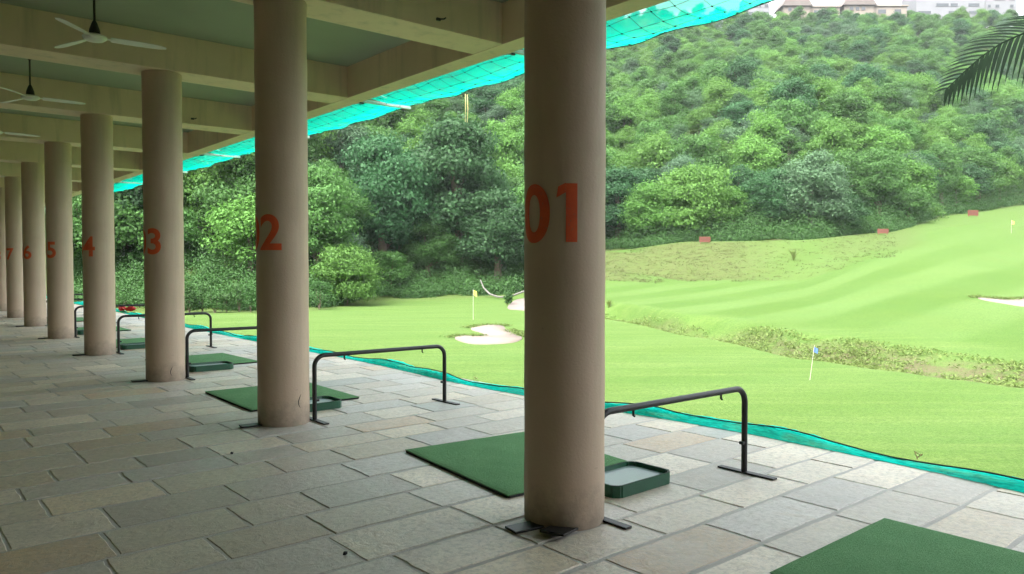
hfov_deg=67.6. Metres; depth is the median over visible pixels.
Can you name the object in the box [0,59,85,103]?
ceiling fan
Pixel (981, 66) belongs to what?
palm tree
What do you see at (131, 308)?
red cloth
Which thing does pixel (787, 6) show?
hilltop house
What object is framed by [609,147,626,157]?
tree
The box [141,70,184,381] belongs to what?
pillar
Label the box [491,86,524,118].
tree
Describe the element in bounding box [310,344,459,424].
bay rail
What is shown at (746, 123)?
tree
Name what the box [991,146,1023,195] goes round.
tree
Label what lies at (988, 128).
tree
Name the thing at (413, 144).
tree
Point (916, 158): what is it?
tree
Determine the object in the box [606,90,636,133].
tree
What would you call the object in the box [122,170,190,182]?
overhead net
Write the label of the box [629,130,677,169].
tree
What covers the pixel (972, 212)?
distance sign
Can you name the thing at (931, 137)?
tree
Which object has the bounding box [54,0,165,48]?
ceiling fan
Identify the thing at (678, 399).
bay rail
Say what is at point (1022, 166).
tree
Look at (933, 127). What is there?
tree
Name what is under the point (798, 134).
tree
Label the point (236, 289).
shrub
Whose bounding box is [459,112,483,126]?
tree
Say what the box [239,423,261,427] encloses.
foot plate
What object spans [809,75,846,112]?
tree
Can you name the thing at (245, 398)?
hitting mat
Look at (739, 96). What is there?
tree
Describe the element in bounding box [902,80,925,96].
tree
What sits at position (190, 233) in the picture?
tree
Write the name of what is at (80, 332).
ball tray
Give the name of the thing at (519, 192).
tree
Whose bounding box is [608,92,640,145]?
tree
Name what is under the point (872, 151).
tree
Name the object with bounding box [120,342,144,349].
ball tray
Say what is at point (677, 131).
tree
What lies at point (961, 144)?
tree
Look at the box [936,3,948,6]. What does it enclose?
window
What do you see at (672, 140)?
tree
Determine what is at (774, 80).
tree
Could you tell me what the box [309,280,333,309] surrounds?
shrub
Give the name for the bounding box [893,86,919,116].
tree
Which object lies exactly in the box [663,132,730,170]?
tree
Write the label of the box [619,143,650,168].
tree
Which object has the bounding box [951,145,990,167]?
tree
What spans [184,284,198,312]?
shrub
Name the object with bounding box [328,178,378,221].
tree
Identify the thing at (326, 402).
ball tray
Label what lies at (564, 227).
pillar
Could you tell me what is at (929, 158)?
tree
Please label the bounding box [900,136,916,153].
tree
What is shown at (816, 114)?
tree
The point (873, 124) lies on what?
tree
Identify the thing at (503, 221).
tree
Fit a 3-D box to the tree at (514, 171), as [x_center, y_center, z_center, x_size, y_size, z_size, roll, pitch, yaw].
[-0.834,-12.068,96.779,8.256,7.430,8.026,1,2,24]
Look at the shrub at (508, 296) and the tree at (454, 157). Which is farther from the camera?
the tree at (454, 157)
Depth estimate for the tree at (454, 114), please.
126.35 m
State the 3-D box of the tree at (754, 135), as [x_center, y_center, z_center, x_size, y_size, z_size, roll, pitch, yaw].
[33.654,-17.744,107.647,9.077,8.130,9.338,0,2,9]
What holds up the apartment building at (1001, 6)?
on the hill
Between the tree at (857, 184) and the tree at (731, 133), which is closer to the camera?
the tree at (857, 184)
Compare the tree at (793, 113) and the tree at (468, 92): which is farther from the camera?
the tree at (468, 92)
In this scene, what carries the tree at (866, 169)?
on the hill
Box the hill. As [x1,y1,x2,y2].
[45,28,1023,306]
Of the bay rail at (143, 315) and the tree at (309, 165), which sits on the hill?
the tree at (309, 165)
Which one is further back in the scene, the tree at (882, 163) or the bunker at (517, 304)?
the tree at (882, 163)
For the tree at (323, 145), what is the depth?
84.80 m
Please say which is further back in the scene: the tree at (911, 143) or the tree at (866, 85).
the tree at (866, 85)
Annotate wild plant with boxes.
[788,248,800,260]
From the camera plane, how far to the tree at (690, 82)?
143.90 m
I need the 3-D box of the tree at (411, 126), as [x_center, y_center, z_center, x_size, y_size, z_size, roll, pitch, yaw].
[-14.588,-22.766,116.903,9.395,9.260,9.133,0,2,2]
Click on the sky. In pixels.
(1020, 3)
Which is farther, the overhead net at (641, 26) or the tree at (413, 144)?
the tree at (413, 144)
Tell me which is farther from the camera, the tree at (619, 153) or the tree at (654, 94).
the tree at (654, 94)
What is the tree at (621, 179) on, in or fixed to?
on the hill
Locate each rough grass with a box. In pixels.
[605,234,901,282]
[605,313,1023,387]
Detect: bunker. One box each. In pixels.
[455,325,521,343]
[508,298,523,310]
[978,297,1023,306]
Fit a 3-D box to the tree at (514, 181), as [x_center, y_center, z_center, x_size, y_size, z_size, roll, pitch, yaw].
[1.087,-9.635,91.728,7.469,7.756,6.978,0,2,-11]
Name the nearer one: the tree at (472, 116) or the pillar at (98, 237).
the pillar at (98, 237)
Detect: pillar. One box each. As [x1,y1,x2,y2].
[0,188,6,310]
[4,176,23,317]
[21,162,46,326]
[44,142,73,338]
[80,114,115,355]
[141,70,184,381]
[253,0,309,427]
[524,0,605,530]
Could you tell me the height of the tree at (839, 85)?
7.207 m
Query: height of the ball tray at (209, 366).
0.082 m
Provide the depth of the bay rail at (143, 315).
13.56 m
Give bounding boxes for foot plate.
[131,379,147,381]
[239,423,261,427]
[505,521,577,536]
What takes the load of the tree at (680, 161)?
on the hill
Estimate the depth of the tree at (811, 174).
88.12 m
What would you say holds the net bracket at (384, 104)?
attached to the pavilion roof
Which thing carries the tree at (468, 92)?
on the hill
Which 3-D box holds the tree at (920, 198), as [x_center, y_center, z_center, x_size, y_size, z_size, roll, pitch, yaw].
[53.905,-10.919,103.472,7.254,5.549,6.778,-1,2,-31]
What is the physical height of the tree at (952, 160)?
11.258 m
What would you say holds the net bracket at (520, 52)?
attached to the pavilion roof
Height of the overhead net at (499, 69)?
0.191 m
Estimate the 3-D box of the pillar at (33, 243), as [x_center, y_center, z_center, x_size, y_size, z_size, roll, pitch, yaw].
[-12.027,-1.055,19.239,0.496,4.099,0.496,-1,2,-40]
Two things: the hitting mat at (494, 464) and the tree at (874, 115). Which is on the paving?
the hitting mat at (494, 464)
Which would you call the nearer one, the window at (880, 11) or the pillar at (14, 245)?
the pillar at (14, 245)
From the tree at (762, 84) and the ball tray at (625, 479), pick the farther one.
the tree at (762, 84)
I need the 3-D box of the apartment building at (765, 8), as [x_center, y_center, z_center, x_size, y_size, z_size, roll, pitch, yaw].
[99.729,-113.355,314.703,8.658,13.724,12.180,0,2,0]
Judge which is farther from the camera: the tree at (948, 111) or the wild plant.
the tree at (948, 111)
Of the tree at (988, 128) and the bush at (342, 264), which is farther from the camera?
the tree at (988, 128)
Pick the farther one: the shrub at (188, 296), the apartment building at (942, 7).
the apartment building at (942, 7)
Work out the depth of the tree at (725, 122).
120.02 m
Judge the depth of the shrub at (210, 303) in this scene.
52.11 m
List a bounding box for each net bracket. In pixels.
[114,181,142,183]
[199,153,239,157]
[356,100,410,109]
[505,50,523,55]
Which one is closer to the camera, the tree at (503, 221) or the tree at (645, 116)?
the tree at (503, 221)
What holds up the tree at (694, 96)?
on the hill
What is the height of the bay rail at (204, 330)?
0.665 m
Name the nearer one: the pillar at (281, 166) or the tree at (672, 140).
the pillar at (281, 166)
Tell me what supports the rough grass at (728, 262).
on the lawn at (923, 284)
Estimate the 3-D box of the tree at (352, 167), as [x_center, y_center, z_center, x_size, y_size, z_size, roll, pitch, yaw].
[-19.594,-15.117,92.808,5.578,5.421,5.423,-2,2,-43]
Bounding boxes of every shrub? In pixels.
[115,281,131,304]
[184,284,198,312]
[191,285,213,311]
[202,292,224,312]
[218,292,235,312]
[226,284,247,311]
[242,282,256,312]
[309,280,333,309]
[502,291,513,303]
[922,203,949,217]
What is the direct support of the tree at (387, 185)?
on the hill
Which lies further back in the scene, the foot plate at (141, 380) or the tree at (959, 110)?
the tree at (959, 110)
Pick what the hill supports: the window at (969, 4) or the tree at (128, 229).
the tree at (128, 229)
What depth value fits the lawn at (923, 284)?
33.44 m
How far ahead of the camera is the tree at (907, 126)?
126.21 m
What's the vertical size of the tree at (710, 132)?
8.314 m
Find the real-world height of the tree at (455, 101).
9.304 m
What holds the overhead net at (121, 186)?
attached to the net bracket at (129, 182)
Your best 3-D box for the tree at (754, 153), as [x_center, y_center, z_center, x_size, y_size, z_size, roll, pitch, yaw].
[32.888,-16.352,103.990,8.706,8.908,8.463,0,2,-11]
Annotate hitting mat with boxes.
[77,326,130,330]
[116,338,144,347]
[185,353,256,364]
[205,383,358,411]
[405,432,625,497]
[770,518,1023,573]
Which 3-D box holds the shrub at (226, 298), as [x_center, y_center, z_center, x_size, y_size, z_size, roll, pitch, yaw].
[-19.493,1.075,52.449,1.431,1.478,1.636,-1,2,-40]
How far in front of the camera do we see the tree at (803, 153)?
103.54 m
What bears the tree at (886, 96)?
on the hill
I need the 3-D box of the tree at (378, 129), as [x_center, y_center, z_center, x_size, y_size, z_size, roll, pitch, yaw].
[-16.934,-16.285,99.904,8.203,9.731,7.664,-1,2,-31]
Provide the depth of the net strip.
6.98 m
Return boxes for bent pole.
[480,279,523,297]
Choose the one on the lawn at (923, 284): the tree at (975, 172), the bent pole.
the bent pole
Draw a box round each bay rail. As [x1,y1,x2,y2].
[74,304,144,337]
[116,312,216,353]
[185,326,256,379]
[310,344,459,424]
[603,386,776,529]
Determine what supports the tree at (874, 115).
on the hill
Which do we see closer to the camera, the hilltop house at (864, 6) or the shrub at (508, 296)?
the shrub at (508, 296)
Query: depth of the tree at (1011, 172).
133.84 m
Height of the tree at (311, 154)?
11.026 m
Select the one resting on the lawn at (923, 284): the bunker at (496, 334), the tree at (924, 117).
the bunker at (496, 334)
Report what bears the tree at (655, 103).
on the hill
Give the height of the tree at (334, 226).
10.156 m
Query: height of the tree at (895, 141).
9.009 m
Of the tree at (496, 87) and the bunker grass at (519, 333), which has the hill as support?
the tree at (496, 87)
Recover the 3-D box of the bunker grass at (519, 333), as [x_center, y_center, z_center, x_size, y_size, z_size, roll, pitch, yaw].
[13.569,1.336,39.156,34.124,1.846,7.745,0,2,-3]
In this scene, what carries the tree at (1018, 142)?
on the hill
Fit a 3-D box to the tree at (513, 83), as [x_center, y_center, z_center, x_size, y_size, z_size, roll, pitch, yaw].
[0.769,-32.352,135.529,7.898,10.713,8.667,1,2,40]
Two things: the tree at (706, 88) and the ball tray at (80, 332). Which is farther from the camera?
the tree at (706, 88)
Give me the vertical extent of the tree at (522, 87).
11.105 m
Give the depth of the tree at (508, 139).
105.59 m
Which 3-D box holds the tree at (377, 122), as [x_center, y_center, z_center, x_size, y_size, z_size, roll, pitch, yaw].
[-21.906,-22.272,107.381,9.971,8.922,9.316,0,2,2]
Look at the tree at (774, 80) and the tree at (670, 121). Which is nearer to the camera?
the tree at (670, 121)
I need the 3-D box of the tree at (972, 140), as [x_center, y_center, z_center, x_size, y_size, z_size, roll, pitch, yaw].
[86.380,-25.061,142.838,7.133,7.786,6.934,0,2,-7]
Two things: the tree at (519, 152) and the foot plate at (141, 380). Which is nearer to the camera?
the foot plate at (141, 380)
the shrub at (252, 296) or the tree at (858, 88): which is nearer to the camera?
the shrub at (252, 296)
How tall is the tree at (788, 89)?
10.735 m
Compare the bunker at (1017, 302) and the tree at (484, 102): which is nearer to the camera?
the bunker at (1017, 302)
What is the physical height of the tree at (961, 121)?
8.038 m
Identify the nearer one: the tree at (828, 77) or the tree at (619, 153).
the tree at (619, 153)
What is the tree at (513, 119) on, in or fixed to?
on the hill
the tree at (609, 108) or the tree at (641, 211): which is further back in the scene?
the tree at (609, 108)
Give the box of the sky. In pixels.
[721,0,1023,27]
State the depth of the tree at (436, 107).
121.00 m
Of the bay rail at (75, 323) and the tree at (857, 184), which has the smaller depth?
the bay rail at (75, 323)
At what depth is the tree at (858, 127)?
114.18 m
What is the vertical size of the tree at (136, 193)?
14.722 m
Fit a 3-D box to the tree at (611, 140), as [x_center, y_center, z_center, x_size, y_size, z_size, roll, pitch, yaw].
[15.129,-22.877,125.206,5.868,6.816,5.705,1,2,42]
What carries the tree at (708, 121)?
on the hill
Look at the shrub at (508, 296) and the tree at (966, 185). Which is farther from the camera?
the tree at (966, 185)
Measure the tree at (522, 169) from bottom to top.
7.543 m
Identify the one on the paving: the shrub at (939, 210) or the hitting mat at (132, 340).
the hitting mat at (132, 340)
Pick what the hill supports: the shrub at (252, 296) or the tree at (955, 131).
the tree at (955, 131)
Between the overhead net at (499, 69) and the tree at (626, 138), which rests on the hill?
the tree at (626, 138)
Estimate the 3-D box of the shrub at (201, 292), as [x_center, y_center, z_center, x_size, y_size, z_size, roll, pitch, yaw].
[-21.387,0.801,52.978,1.721,2.008,1.587,-1,2,-40]
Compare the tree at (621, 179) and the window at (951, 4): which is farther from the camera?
the window at (951, 4)
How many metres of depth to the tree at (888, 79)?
150.63 m
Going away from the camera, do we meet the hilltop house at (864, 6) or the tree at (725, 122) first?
the tree at (725, 122)
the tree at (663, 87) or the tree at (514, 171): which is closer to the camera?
the tree at (514, 171)
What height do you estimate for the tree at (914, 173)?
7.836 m
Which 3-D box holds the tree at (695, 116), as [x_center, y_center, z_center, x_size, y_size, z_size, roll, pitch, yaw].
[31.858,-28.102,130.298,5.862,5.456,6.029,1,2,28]
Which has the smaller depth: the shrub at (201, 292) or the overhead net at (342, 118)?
the overhead net at (342, 118)
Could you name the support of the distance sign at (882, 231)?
on the lawn at (923, 284)
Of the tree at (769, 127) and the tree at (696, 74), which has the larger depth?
the tree at (696, 74)
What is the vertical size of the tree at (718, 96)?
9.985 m
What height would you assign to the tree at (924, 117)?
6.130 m
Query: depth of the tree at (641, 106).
135.82 m
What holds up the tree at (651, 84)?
on the hill
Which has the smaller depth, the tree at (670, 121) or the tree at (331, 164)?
the tree at (331, 164)
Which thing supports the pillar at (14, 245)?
on the paving
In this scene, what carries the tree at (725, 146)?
on the hill
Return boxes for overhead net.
[114,183,142,191]
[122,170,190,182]
[183,155,241,170]
[208,135,310,155]
[307,103,412,134]
[372,54,523,105]
[522,0,775,49]
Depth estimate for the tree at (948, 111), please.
152.35 m
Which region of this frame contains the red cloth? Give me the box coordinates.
[118,306,138,310]
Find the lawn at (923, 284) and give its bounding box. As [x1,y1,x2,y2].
[116,205,1023,478]
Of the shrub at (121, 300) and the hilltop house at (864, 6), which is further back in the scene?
the hilltop house at (864, 6)
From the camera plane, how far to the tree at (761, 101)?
126.98 m
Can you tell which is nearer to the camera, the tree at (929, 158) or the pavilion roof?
the pavilion roof
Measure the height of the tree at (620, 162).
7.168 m
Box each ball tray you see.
[77,330,83,334]
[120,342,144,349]
[185,361,233,371]
[310,396,341,411]
[605,461,669,497]
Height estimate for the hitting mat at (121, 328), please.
0.030 m
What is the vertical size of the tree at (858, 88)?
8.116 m
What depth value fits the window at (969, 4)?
312.57 m
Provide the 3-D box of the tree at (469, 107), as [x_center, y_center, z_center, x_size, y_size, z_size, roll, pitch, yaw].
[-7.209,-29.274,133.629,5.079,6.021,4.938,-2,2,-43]
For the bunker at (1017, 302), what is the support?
on the lawn at (923, 284)
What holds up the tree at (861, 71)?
on the hill
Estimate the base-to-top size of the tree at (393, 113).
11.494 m
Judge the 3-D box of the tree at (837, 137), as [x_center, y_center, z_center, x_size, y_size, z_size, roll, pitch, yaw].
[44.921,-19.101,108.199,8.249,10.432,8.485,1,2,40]
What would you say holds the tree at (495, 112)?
on the hill
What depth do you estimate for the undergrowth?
80.18 m
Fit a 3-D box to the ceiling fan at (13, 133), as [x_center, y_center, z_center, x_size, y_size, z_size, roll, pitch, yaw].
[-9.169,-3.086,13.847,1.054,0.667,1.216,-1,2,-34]
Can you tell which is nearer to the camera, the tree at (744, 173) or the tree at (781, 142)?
the tree at (744, 173)
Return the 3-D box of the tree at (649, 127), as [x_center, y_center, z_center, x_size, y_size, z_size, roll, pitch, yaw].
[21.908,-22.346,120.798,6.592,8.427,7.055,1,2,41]
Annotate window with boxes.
[878,9,885,13]
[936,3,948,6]
[950,3,957,6]
[968,3,979,6]
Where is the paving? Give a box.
[0,299,1023,573]
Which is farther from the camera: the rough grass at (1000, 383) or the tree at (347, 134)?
the tree at (347, 134)
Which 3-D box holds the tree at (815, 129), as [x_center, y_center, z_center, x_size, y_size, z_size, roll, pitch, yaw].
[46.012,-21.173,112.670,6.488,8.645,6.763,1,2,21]
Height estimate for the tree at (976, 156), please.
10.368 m
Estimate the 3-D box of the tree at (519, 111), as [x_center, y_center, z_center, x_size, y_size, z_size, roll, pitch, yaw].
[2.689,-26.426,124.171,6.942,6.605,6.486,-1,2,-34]
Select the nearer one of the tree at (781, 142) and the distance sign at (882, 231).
the distance sign at (882, 231)
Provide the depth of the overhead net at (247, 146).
16.96 m
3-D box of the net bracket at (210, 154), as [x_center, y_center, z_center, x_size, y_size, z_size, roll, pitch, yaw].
[-6.972,-3.193,18.203,1.000,0.234,0.120,-1,2,-40]
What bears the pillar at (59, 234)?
on the paving
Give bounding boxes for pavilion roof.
[0,0,668,196]
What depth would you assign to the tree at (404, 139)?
104.05 m
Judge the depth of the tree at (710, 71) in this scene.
150.93 m
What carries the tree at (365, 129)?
on the hill
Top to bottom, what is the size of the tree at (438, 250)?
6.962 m
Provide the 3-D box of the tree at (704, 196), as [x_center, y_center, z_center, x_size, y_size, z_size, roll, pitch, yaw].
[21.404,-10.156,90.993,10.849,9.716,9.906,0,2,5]
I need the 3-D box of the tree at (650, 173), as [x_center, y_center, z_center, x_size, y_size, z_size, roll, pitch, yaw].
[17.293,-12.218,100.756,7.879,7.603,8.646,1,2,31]
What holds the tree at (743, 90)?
on the hill
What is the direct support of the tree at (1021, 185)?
on the hill
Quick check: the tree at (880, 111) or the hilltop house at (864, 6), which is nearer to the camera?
the tree at (880, 111)
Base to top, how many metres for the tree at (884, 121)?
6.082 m
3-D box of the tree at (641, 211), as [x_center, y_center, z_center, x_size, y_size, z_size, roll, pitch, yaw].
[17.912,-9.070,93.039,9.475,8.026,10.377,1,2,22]
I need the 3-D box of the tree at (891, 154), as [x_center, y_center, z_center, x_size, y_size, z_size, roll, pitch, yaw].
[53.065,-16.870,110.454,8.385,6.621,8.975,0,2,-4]
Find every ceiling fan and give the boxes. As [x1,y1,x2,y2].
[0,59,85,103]
[0,131,39,136]
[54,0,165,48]
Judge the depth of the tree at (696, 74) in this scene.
150.03 m
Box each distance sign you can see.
[699,237,709,243]
[877,229,888,234]
[968,210,977,216]
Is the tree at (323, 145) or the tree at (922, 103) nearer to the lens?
the tree at (323, 145)
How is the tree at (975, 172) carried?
on the hill
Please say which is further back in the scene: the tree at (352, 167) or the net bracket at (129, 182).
the tree at (352, 167)
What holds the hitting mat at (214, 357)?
on the paving
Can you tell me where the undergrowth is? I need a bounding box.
[46,178,1023,310]
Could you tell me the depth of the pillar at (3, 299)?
25.32 m
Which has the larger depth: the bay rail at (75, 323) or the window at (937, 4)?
the window at (937, 4)
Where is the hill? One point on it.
(191, 270)
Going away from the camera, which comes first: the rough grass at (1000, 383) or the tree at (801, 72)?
the rough grass at (1000, 383)
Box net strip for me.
[46,296,1023,492]
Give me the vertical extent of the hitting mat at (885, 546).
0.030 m
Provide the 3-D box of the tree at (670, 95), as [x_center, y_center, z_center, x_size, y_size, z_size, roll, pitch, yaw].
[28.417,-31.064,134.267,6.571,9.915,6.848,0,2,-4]
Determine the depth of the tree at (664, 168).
101.85 m
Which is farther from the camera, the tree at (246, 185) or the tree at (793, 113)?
the tree at (793, 113)
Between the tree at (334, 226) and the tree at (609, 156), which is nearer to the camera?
the tree at (334, 226)
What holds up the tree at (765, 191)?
on the hill
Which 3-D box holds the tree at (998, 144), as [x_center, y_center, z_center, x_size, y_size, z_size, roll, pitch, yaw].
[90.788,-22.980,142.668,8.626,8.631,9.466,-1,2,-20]
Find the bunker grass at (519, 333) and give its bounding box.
[444,293,1023,337]
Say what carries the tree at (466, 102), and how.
on the hill
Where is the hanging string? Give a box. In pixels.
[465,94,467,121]
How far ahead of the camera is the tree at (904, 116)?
130.83 m
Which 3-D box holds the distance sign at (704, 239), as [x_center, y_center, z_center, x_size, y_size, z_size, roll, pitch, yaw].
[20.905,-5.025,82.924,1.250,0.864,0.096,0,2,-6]
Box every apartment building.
[747,2,769,15]
[902,0,984,18]
[985,0,1016,14]
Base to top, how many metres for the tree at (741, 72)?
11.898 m
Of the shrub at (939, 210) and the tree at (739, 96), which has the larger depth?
the tree at (739, 96)
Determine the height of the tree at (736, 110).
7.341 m
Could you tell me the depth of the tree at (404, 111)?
121.76 m
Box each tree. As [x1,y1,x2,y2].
[45,193,142,264]
[72,173,190,257]
[123,163,245,235]
[137,208,213,250]
[183,152,254,243]
[197,191,255,274]
[308,131,327,163]
[308,158,318,170]
[308,159,363,263]
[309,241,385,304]
[310,130,340,164]
[312,156,352,189]
[315,121,373,169]
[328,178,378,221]
[334,127,442,255]
[337,149,367,173]
[352,123,372,137]
[356,99,389,127]
[361,123,409,147]
[370,99,402,129]
[388,104,415,132]
[392,108,438,140]
[398,133,415,145]
[398,218,463,277]
[400,108,513,265]
[401,132,431,149]
[412,98,452,126]
[429,93,464,118]
[442,111,459,119]
[452,183,524,281]
[459,88,476,111]
[459,103,479,119]
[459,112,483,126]
[460,94,476,111]
[463,85,502,130]
[477,103,508,130]
[480,82,505,92]
[482,118,523,167]
[489,162,523,186]
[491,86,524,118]
[494,184,524,263]
[496,74,524,111]
[503,114,524,133]
[505,174,523,192]
[510,102,524,117]
[512,130,523,161]
[514,82,524,101]
[517,163,523,176]
[605,164,648,239]
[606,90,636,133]
[606,96,622,132]
[606,128,620,149]
[606,144,617,181]
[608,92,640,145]
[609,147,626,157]
[610,155,633,170]
[614,125,638,152]
[617,179,689,236]
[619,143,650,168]
[624,165,661,199]
[626,93,661,124]
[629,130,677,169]
[630,109,656,133]
[632,120,671,143]
[635,96,671,119]
[636,78,669,97]
[637,87,660,102]
[648,138,680,164]
[648,159,739,232]
[653,80,671,109]
[654,113,689,134]
[656,152,703,184]
[657,81,689,123]
[660,162,672,179]
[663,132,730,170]
[667,122,690,143]
[676,86,705,123]
[678,71,708,90]
[680,75,707,106]
[684,107,712,135]
[694,60,732,89]
[696,115,726,135]
[698,85,714,117]
[698,126,723,151]
[700,76,741,118]
[703,118,739,141]
[712,137,736,172]
[716,124,749,143]
[717,98,765,127]
[719,92,752,116]
[721,54,763,89]
[724,86,756,101]
[724,164,761,190]
[725,134,786,177]
[728,134,782,166]
[732,107,795,167]
[737,106,767,130]
[738,166,807,223]
[747,76,776,101]
[750,85,783,114]
[763,97,819,130]
[764,75,820,112]
[765,76,783,83]
[766,133,812,168]
[772,64,818,113]
[772,148,861,232]
[778,125,812,153]
[781,150,811,167]
[800,110,836,137]
[801,115,862,157]
[804,113,845,146]
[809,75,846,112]
[813,115,871,151]
[822,88,876,144]
[823,76,838,83]
[825,147,871,197]
[827,81,848,90]
[839,63,890,89]
[846,86,873,111]
[849,76,883,106]
[853,146,913,215]
[854,120,893,153]
[854,124,914,158]
[854,153,890,176]
[858,150,909,172]
[863,103,894,119]
[863,146,897,176]
[864,110,888,126]
[868,117,889,129]
[869,80,907,117]
[879,75,904,88]
[885,187,939,217]
[886,117,924,144]
[890,107,931,150]
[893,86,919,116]
[893,156,944,195]
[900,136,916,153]
[900,148,933,183]
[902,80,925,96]
[910,89,931,115]
[915,129,958,152]
[916,152,946,188]
[917,111,940,123]
[919,123,950,141]
[921,112,968,142]
[921,139,965,208]
[934,13,1023,105]
[935,103,962,118]
[935,106,967,120]
[938,171,979,206]
[946,114,975,142]
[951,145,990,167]
[954,141,974,149]
[959,132,996,152]
[959,146,1011,203]
[959,163,995,203]
[962,116,1009,145]
[986,155,1023,197]
[988,140,1023,165]
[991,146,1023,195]
[1009,135,1023,152]
[1017,150,1023,179]
[1017,172,1023,192]
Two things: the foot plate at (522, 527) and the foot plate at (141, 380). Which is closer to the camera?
the foot plate at (522, 527)
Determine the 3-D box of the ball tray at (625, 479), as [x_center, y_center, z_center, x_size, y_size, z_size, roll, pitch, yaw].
[0.791,1.351,5.389,0.620,0.082,0.400,-1,2,-41]
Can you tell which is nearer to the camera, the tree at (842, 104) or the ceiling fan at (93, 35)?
the ceiling fan at (93, 35)
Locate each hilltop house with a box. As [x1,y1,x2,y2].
[774,0,840,18]
[837,0,908,16]
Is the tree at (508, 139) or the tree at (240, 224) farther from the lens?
the tree at (508, 139)
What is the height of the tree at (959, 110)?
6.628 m
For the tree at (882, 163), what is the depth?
98.50 m
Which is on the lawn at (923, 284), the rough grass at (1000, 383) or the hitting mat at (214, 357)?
the rough grass at (1000, 383)
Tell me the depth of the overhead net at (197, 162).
19.09 m

